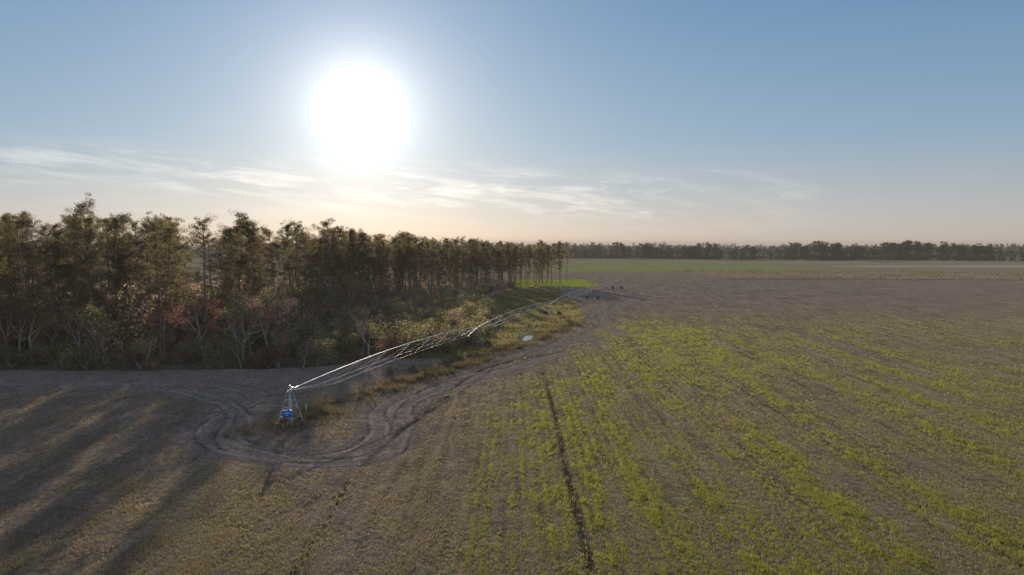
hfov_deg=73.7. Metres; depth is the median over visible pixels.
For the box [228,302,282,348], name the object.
young hardwood
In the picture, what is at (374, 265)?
pine tree
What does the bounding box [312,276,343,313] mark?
young hardwood
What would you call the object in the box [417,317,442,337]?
shrub
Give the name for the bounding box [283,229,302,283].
pine tree
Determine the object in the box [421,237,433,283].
pine tree
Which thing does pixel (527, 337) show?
puddle
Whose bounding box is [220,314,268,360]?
bare tree
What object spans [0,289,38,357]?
young hardwood
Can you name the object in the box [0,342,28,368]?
shrub
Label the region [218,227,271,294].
pine tree
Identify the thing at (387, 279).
pine tree
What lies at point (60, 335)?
young hardwood
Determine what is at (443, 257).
pine tree
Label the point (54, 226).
pine tree
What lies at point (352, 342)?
shrub
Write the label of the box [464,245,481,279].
pine tree
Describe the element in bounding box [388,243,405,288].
pine tree
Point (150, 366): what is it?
shrub
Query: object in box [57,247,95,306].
pine tree
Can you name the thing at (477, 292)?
brush
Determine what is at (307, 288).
young hardwood
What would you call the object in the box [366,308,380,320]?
young hardwood
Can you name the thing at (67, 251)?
pine tree
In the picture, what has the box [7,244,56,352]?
pine tree
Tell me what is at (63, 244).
pine tree
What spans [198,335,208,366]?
bare tree
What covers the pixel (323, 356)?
shrub
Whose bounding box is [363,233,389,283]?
pine tree
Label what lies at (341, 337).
shrub
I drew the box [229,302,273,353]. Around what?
young hardwood
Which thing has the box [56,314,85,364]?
bare tree
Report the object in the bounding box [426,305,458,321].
shrub
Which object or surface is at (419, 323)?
shrub
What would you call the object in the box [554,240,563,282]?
pine tree
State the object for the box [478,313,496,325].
shrub
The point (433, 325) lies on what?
shrub
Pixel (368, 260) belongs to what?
pine tree
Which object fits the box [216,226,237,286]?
pine tree
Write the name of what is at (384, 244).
pine tree
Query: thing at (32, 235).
pine tree
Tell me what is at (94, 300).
young hardwood
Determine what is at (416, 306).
young hardwood
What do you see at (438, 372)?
rough grass
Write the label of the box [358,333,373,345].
shrub
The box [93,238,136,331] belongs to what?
pine tree
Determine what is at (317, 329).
shrub
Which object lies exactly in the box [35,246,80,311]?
pine tree
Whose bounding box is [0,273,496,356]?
undergrowth
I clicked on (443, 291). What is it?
young hardwood
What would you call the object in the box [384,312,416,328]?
shrub
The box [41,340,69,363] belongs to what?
shrub
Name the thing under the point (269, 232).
pine tree
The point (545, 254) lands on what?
pine tree
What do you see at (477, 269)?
pine tree
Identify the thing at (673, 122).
sky
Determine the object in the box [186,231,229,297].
pine tree
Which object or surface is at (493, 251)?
pine tree
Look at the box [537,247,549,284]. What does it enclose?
pine tree
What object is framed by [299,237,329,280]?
pine tree
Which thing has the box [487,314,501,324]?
shrub
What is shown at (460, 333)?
shrub
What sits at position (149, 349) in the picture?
bare tree
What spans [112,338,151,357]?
shrub
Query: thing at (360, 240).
pine tree
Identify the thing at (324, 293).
young hardwood
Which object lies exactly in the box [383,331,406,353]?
shrub
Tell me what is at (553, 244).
pine tree
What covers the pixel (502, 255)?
pine tree
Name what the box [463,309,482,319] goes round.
shrub
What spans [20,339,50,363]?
shrub
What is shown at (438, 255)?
pine tree
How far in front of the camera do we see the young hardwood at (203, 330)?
123.80 m
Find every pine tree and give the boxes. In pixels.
[0,213,34,304]
[0,213,62,347]
[0,219,15,288]
[0,223,32,296]
[0,230,30,356]
[1,215,27,301]
[1,222,29,301]
[1,225,29,301]
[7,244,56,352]
[10,211,45,269]
[10,219,60,304]
[24,242,55,294]
[29,252,53,300]
[32,222,62,299]
[35,223,85,292]
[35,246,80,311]
[41,241,72,302]
[42,226,94,299]
[44,229,68,300]
[46,206,105,329]
[48,214,96,297]
[48,215,88,278]
[49,193,116,313]
[55,224,98,293]
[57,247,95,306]
[61,232,105,301]
[62,213,115,329]
[66,245,102,296]
[69,257,108,293]
[83,212,148,331]
[87,237,108,297]
[88,216,125,291]
[91,219,118,292]
[93,213,141,318]
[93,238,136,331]
[98,240,125,293]
[102,214,139,301]
[103,232,132,292]
[104,248,133,289]
[118,232,141,285]
[121,210,192,349]
[121,221,169,334]
[122,231,139,288]
[126,254,170,325]
[128,218,143,291]
[129,234,164,337]
[134,220,171,276]
[137,215,173,287]
[138,223,191,355]
[154,216,180,286]
[158,219,191,344]
[160,213,185,260]
[160,221,196,288]
[171,212,234,344]
[179,244,202,298]
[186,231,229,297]
[197,235,237,281]
[206,210,273,305]
[213,223,264,299]
[213,243,241,284]
[214,226,245,323]
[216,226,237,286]
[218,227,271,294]
[223,217,277,300]
[227,225,273,346]
[248,241,289,292]
[255,226,296,297]
[268,217,324,314]
[273,222,299,286]
[273,233,296,290]
[282,231,336,298]
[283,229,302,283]
[284,238,307,288]
[294,237,322,282]
[297,247,318,293]
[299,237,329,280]
[306,218,343,284]
[308,240,331,285]
[309,243,335,308]
[312,232,341,283]
[322,225,354,298]
[324,227,349,282]
[327,245,349,297]
[338,230,362,292]
[341,231,357,280]
[343,237,359,276]
[345,228,366,294]
[346,231,371,279]
[346,237,373,280]
[356,228,370,271]
[356,247,379,285]
[357,242,367,278]
[358,231,375,280]
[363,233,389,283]
[365,238,377,281]
[371,236,385,296]
[371,247,385,282]
[372,233,392,279]
[373,239,392,294]
[377,242,393,278]
[377,242,397,289]
[387,237,402,293]
[388,230,407,288]
[388,238,410,284]
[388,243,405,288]
[395,234,416,293]
[399,235,415,289]
[402,232,429,287]
[404,237,429,288]
[405,234,419,286]
[413,240,427,284]
[414,244,429,287]
[419,241,436,288]
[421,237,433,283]
[424,239,440,288]
[425,239,442,282]
[430,237,445,285]
[434,239,444,286]
[435,246,451,284]
[436,249,444,291]
[437,243,456,288]
[439,237,451,284]
[442,237,451,283]
[445,241,462,281]
[446,244,457,286]
[448,238,464,286]
[452,247,466,284]
[454,239,468,288]
[456,251,463,286]
[461,239,477,286]
[461,249,471,283]
[463,250,478,285]
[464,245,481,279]
[465,238,482,286]
[473,242,492,283]
[474,253,480,281]
[475,241,488,282]
[478,248,492,279]
[478,252,494,279]
[482,241,493,282]
[488,244,495,279]
[490,248,505,285]
[491,245,507,282]
[491,249,504,279]
[492,247,511,286]
[496,241,504,278]
[501,246,518,278]
[502,242,519,281]
[502,244,517,282]
[511,245,523,285]
[511,250,519,286]
[517,248,523,284]
[518,247,526,285]
[521,248,532,282]
[524,244,533,281]
[524,249,533,283]
[530,249,538,283]
[531,249,542,280]
[532,242,542,283]
[535,239,546,283]
[535,243,547,282]
[536,251,544,279]
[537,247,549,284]
[543,249,551,283]
[544,246,554,281]
[546,245,554,283]
[550,243,556,281]
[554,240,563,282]
[554,241,564,283]
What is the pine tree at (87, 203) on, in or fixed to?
on the ground at (386, 428)
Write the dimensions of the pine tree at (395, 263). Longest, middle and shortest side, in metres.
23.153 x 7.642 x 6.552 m
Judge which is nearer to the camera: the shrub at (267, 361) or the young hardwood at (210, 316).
the shrub at (267, 361)
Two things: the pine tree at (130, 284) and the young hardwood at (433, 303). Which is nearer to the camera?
the pine tree at (130, 284)
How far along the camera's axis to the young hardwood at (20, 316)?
118.17 m
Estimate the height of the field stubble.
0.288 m
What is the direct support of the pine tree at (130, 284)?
on the ground at (386, 428)
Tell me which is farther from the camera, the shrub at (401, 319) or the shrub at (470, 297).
the shrub at (470, 297)
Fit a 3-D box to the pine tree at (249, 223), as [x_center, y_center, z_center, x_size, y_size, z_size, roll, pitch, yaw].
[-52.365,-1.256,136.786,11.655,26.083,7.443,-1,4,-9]
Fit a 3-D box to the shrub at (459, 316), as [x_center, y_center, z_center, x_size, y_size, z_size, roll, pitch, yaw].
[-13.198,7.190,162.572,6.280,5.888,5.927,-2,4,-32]
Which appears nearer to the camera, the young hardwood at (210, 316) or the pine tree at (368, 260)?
the young hardwood at (210, 316)
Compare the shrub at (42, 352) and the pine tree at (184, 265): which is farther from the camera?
the pine tree at (184, 265)
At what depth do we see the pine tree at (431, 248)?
253.05 m
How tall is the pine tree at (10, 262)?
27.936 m
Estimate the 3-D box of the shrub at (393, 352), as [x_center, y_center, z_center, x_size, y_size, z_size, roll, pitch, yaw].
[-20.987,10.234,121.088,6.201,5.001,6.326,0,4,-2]
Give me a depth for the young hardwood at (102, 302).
137.55 m
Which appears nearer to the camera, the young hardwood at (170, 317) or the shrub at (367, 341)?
the young hardwood at (170, 317)
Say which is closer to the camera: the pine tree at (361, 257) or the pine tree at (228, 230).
the pine tree at (228, 230)
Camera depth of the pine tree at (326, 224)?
196.78 m
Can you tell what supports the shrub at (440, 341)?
on the ground at (386, 428)
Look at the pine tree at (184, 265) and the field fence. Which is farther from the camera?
the field fence
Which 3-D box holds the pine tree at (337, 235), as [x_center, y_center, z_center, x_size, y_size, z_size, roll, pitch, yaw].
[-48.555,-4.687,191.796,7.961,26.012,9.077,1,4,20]
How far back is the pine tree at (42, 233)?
157.56 m
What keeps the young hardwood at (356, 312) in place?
on the ground at (386, 428)
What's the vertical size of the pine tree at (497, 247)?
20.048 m
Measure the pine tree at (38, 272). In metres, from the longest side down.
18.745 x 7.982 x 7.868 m
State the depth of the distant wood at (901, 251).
886.67 m
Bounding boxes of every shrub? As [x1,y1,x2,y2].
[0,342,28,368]
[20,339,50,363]
[33,342,53,361]
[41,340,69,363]
[55,346,81,368]
[58,334,88,353]
[59,337,109,368]
[62,353,84,369]
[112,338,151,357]
[123,337,157,365]
[123,340,155,368]
[141,357,157,369]
[197,339,246,367]
[207,326,253,352]
[219,332,251,355]
[219,336,247,359]
[242,343,278,367]
[254,343,287,367]
[256,326,283,347]
[256,336,292,366]
[266,328,303,354]
[295,336,318,353]
[297,342,327,365]
[303,331,330,351]
[304,319,331,346]
[307,337,338,365]
[309,326,340,350]
[323,321,347,336]
[324,303,351,314]
[324,318,353,346]
[332,329,364,357]
[334,308,365,333]
[342,314,376,333]
[342,347,362,359]
[345,306,373,321]
[345,315,373,338]
[355,328,369,345]
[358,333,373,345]
[366,300,382,316]
[367,320,395,345]
[371,325,400,348]
[374,335,399,352]
[375,310,406,327]
[377,333,409,357]
[378,322,424,354]
[382,306,400,319]
[382,364,395,374]
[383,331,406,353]
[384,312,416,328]
[390,318,412,341]
[395,294,413,308]
[401,308,427,322]
[401,330,429,353]
[406,300,433,316]
[409,317,434,332]
[409,324,439,349]
[411,318,444,343]
[415,318,449,334]
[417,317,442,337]
[424,322,453,344]
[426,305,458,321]
[428,301,451,312]
[430,331,454,353]
[432,315,460,329]
[433,297,454,306]
[436,337,457,352]
[437,308,467,328]
[438,318,459,328]
[441,324,474,345]
[446,305,468,325]
[448,320,473,344]
[452,302,475,317]
[453,350,466,359]
[455,292,474,306]
[455,319,478,339]
[456,298,475,311]
[456,314,489,339]
[461,314,484,326]
[462,310,483,322]
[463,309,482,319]
[464,304,489,318]
[465,299,489,313]
[474,298,494,309]
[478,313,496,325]
[484,307,499,318]
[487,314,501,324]
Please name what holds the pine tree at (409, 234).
on the ground at (386, 428)
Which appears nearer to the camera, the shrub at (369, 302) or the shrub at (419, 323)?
the shrub at (419, 323)
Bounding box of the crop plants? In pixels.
[350,304,1023,574]
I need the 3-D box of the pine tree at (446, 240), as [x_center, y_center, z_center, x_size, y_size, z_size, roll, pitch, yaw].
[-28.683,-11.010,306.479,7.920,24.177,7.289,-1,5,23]
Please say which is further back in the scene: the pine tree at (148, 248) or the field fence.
the field fence
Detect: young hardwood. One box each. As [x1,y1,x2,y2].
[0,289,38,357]
[0,292,42,357]
[0,334,13,351]
[1,313,14,333]
[19,295,67,360]
[22,315,62,344]
[31,306,74,349]
[43,326,66,354]
[54,297,106,356]
[68,293,107,329]
[68,302,96,343]
[71,280,123,322]
[84,294,118,322]
[94,317,117,360]
[143,303,191,353]
[150,327,174,354]
[154,287,227,359]
[162,301,187,335]
[167,305,195,339]
[181,311,223,348]
[192,320,221,343]
[198,309,231,336]
[210,294,234,333]
[215,298,251,342]
[216,281,245,337]
[226,285,288,360]
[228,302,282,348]
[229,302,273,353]
[242,275,291,343]
[267,288,320,345]
[268,298,318,334]
[274,306,301,326]
[275,285,315,322]
[275,302,283,333]
[278,295,297,328]
[279,329,294,352]
[286,281,320,306]
[289,292,311,313]
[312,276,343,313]
[314,273,346,305]
[315,283,344,318]
[338,273,364,303]
[344,318,367,338]
[349,307,369,324]
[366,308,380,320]
[374,318,384,325]
[386,297,401,312]
[390,297,416,321]
[396,305,408,315]
[404,299,426,311]
[406,296,428,307]
[414,285,426,303]
[414,302,431,314]
[422,298,442,312]
[437,285,454,298]
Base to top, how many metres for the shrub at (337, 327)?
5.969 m
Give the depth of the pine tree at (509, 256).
326.41 m
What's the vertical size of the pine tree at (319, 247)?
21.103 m
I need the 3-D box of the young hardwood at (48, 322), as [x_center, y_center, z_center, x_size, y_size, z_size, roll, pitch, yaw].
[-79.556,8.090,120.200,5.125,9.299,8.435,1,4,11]
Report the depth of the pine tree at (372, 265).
231.96 m
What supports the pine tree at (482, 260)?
on the ground at (386, 428)
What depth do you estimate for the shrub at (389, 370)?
105.09 m
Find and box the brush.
[376,280,518,306]
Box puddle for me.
[522,335,532,340]
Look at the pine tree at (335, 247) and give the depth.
209.33 m
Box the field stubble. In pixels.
[0,301,1023,574]
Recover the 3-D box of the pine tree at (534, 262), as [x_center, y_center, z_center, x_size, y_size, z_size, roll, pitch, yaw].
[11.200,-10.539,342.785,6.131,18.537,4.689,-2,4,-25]
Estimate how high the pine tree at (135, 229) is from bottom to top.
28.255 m
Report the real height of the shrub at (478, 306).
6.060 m
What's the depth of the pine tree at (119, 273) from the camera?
177.50 m
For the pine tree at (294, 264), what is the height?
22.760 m
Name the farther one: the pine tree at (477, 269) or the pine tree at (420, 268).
the pine tree at (477, 269)
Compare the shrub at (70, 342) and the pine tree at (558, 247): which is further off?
the pine tree at (558, 247)
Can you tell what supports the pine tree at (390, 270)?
on the ground at (386, 428)
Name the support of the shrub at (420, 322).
on the ground at (386, 428)
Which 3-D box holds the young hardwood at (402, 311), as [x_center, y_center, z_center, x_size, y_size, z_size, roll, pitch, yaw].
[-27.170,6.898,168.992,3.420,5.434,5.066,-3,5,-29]
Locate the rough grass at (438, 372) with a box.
[211,318,587,441]
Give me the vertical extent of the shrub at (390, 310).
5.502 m
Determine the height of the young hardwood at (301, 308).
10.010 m
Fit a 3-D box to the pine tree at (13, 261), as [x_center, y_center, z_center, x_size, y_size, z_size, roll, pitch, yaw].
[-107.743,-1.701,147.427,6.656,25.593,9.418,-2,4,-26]
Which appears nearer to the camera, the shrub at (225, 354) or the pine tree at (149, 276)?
the shrub at (225, 354)
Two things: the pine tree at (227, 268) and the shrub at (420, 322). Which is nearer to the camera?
the shrub at (420, 322)
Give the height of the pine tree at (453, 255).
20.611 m
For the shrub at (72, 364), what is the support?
on the ground at (386, 428)
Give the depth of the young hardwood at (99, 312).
121.17 m
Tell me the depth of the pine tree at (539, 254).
338.76 m
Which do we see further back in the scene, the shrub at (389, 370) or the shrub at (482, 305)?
the shrub at (482, 305)
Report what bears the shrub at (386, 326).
on the ground at (386, 428)
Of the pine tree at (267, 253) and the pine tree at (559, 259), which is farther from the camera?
the pine tree at (559, 259)
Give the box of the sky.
[0,0,1023,245]
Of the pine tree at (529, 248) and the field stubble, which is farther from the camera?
the pine tree at (529, 248)
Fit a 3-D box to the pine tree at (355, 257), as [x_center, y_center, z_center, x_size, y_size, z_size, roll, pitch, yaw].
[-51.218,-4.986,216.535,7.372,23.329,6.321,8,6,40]
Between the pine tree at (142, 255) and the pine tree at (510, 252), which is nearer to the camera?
the pine tree at (142, 255)
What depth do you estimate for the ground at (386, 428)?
76.09 m
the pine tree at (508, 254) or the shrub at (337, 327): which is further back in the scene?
the pine tree at (508, 254)
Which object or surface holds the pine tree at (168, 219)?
on the ground at (386, 428)
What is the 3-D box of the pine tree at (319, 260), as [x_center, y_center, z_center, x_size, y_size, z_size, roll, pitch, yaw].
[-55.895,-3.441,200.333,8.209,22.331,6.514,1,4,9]
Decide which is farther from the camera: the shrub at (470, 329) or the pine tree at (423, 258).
the pine tree at (423, 258)
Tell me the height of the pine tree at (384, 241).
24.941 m
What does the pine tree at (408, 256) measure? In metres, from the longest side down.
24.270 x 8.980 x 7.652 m
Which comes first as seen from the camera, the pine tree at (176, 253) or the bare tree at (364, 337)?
the bare tree at (364, 337)
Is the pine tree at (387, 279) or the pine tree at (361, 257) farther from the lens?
the pine tree at (361, 257)
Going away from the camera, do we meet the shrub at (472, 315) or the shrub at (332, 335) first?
the shrub at (332, 335)
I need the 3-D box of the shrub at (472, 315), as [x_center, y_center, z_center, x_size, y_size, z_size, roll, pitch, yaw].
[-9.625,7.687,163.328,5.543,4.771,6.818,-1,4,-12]
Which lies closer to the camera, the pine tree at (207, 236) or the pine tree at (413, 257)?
the pine tree at (207, 236)
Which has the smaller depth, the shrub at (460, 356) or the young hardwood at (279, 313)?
the shrub at (460, 356)
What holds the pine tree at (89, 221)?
on the ground at (386, 428)
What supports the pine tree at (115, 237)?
on the ground at (386, 428)
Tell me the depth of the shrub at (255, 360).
110.90 m
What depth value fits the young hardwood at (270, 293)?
133.98 m
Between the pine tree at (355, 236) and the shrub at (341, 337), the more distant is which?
the pine tree at (355, 236)
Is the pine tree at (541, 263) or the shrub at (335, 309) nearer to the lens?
the shrub at (335, 309)
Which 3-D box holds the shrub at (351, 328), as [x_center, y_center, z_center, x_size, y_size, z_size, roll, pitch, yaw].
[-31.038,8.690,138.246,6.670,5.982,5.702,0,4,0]
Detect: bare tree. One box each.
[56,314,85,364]
[141,331,155,362]
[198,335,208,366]
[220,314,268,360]
[229,330,243,367]
[270,329,286,366]
[297,339,317,367]
[347,317,391,361]
[356,316,372,355]
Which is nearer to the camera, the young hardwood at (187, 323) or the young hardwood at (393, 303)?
the young hardwood at (187, 323)
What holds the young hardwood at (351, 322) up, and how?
on the ground at (386, 428)
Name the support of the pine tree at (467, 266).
on the ground at (386, 428)
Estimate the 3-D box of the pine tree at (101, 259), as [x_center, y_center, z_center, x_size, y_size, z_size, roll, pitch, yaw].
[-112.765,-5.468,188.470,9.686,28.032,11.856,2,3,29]
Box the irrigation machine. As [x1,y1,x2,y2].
[277,278,622,425]
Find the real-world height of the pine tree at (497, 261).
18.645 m
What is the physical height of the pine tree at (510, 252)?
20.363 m
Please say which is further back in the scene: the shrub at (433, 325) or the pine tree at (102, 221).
the pine tree at (102, 221)
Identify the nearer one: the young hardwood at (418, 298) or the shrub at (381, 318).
the shrub at (381, 318)
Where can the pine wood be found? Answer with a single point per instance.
(534, 247)
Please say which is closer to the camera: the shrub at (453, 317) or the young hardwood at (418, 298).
the shrub at (453, 317)
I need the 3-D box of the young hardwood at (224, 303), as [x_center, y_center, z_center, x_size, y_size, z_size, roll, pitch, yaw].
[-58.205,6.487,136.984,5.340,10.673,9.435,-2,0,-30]
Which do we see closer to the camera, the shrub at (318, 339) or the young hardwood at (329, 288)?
the shrub at (318, 339)
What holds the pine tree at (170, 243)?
on the ground at (386, 428)
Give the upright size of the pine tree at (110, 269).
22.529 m
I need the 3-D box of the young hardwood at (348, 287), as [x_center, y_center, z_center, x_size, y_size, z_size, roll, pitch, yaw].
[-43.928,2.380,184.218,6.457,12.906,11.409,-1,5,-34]
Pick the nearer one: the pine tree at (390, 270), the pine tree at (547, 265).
the pine tree at (390, 270)
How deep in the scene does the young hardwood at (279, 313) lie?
131.88 m
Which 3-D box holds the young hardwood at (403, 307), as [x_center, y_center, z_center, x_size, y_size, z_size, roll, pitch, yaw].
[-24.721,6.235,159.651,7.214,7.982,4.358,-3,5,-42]
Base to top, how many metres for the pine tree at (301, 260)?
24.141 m
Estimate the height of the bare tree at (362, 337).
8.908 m
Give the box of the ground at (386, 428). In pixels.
[0,246,1023,574]
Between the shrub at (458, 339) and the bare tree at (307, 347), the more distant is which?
the shrub at (458, 339)
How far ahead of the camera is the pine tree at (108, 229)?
153.85 m
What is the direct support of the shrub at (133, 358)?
on the ground at (386, 428)
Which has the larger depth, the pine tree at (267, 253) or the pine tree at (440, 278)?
the pine tree at (440, 278)
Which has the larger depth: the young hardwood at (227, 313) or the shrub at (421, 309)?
the shrub at (421, 309)
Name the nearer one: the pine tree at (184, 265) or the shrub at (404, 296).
the pine tree at (184, 265)
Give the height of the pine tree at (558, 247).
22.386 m
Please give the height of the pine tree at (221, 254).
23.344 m
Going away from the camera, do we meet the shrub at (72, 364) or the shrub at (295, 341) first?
the shrub at (72, 364)
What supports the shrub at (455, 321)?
on the ground at (386, 428)
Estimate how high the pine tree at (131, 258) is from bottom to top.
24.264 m
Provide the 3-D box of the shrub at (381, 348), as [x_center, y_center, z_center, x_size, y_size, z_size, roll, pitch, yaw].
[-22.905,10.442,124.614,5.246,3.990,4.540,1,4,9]
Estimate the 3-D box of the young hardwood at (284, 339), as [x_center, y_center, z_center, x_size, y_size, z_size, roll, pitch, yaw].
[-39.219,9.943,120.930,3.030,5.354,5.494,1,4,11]
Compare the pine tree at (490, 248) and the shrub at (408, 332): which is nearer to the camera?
the shrub at (408, 332)
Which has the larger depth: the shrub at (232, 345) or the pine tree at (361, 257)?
the pine tree at (361, 257)
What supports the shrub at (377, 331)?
on the ground at (386, 428)
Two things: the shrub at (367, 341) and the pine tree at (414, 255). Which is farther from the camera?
the pine tree at (414, 255)
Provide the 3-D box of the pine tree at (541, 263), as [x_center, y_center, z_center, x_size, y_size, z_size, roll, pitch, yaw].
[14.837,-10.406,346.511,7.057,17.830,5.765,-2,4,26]
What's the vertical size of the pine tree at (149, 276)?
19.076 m
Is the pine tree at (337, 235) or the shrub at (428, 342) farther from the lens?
the pine tree at (337, 235)
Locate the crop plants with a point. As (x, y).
(897, 552)
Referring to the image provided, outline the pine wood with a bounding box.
[458,236,575,282]
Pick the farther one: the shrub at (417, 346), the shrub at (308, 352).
the shrub at (417, 346)
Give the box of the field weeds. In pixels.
[0,325,1023,574]
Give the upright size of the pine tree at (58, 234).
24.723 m
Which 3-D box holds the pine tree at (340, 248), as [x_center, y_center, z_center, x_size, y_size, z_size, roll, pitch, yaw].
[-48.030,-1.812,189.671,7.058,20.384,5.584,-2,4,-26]
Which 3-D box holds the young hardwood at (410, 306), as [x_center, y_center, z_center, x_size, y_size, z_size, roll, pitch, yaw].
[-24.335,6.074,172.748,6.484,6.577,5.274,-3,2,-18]
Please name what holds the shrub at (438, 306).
on the ground at (386, 428)
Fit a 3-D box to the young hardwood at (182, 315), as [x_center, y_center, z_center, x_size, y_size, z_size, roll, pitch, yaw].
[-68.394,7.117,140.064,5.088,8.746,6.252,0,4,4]
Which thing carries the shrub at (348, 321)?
on the ground at (386, 428)
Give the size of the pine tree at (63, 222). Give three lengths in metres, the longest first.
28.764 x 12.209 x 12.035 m
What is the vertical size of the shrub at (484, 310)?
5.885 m
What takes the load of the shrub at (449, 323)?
on the ground at (386, 428)
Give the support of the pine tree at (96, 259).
on the ground at (386, 428)
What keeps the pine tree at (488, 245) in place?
on the ground at (386, 428)
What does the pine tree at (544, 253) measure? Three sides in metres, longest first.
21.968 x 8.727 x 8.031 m
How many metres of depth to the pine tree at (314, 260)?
186.26 m
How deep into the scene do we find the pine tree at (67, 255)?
157.84 m
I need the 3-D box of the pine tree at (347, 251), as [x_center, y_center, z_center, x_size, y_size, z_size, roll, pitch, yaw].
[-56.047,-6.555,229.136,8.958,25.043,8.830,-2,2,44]
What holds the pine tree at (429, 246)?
on the ground at (386, 428)
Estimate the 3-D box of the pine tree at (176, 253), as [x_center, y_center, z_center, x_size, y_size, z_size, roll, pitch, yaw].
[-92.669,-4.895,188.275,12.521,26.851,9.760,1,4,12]
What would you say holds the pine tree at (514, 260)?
on the ground at (386, 428)
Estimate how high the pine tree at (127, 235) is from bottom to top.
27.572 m
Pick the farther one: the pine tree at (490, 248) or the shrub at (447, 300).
the pine tree at (490, 248)
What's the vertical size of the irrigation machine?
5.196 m
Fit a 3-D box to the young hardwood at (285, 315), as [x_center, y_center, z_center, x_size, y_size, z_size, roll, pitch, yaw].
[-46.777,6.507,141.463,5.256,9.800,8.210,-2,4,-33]
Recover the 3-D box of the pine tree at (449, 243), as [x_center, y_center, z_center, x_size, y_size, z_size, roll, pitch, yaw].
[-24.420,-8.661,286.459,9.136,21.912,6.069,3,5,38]
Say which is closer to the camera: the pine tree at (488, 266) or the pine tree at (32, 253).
the pine tree at (32, 253)
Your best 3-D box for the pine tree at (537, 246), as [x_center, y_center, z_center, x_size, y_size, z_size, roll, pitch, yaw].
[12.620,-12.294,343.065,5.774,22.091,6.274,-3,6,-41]
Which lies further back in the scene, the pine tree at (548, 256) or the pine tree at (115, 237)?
the pine tree at (548, 256)
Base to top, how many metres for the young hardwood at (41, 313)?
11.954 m
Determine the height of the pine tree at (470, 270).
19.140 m
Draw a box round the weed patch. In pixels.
[376,285,584,358]
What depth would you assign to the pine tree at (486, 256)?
297.99 m
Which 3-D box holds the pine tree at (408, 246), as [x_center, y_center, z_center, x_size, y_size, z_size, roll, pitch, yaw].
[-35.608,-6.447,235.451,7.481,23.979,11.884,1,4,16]
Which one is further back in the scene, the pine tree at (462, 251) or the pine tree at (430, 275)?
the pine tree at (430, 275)
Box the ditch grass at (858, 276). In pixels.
[665,269,1023,280]
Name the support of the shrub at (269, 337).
on the ground at (386, 428)
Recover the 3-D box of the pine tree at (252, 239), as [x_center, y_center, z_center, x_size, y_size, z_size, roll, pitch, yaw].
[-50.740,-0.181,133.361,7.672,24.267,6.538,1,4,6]
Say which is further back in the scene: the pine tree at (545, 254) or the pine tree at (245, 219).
the pine tree at (545, 254)
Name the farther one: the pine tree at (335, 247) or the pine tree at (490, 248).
the pine tree at (490, 248)
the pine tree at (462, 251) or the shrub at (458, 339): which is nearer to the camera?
the shrub at (458, 339)
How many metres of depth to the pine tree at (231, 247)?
157.99 m
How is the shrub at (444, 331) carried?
on the ground at (386, 428)
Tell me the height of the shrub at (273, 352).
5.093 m
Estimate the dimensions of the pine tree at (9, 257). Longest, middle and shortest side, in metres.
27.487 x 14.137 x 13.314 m
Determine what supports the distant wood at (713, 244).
on the ground at (386, 428)
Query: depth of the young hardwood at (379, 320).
149.26 m
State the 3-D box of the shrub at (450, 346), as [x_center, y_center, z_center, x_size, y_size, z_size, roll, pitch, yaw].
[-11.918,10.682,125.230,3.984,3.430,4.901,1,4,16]
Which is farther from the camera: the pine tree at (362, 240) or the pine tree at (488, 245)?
the pine tree at (488, 245)
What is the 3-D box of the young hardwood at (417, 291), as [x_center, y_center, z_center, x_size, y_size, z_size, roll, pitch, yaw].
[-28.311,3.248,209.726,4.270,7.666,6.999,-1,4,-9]
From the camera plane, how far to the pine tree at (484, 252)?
298.37 m
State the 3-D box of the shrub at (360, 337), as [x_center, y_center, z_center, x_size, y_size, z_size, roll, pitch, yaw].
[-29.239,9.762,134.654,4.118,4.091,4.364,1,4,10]
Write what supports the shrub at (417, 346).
on the ground at (386, 428)
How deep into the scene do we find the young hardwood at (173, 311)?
133.34 m
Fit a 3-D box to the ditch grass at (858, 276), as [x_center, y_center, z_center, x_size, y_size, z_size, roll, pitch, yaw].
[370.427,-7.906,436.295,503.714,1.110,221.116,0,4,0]
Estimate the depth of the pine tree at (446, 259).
260.96 m
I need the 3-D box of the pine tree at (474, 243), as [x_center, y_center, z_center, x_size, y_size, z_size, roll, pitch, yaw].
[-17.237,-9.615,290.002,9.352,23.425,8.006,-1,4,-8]
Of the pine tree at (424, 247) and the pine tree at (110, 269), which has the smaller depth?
the pine tree at (110, 269)
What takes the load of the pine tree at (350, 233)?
on the ground at (386, 428)
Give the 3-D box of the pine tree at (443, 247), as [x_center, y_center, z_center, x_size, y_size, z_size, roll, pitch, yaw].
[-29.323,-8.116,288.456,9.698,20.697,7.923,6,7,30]
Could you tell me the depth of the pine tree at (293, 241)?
197.97 m
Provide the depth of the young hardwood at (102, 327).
116.56 m
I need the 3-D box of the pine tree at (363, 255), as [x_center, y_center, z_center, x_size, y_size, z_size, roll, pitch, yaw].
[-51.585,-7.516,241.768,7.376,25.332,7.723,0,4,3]
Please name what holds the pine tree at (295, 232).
on the ground at (386, 428)
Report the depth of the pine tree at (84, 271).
153.65 m
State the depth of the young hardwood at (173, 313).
125.82 m
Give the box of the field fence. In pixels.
[853,261,993,261]
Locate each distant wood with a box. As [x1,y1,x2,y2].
[17,241,1019,249]
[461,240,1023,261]
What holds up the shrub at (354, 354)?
on the ground at (386, 428)
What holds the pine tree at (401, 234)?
on the ground at (386, 428)
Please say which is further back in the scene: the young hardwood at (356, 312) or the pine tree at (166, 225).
the pine tree at (166, 225)
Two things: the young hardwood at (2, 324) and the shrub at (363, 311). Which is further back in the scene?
the shrub at (363, 311)
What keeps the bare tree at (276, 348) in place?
on the ground at (386, 428)

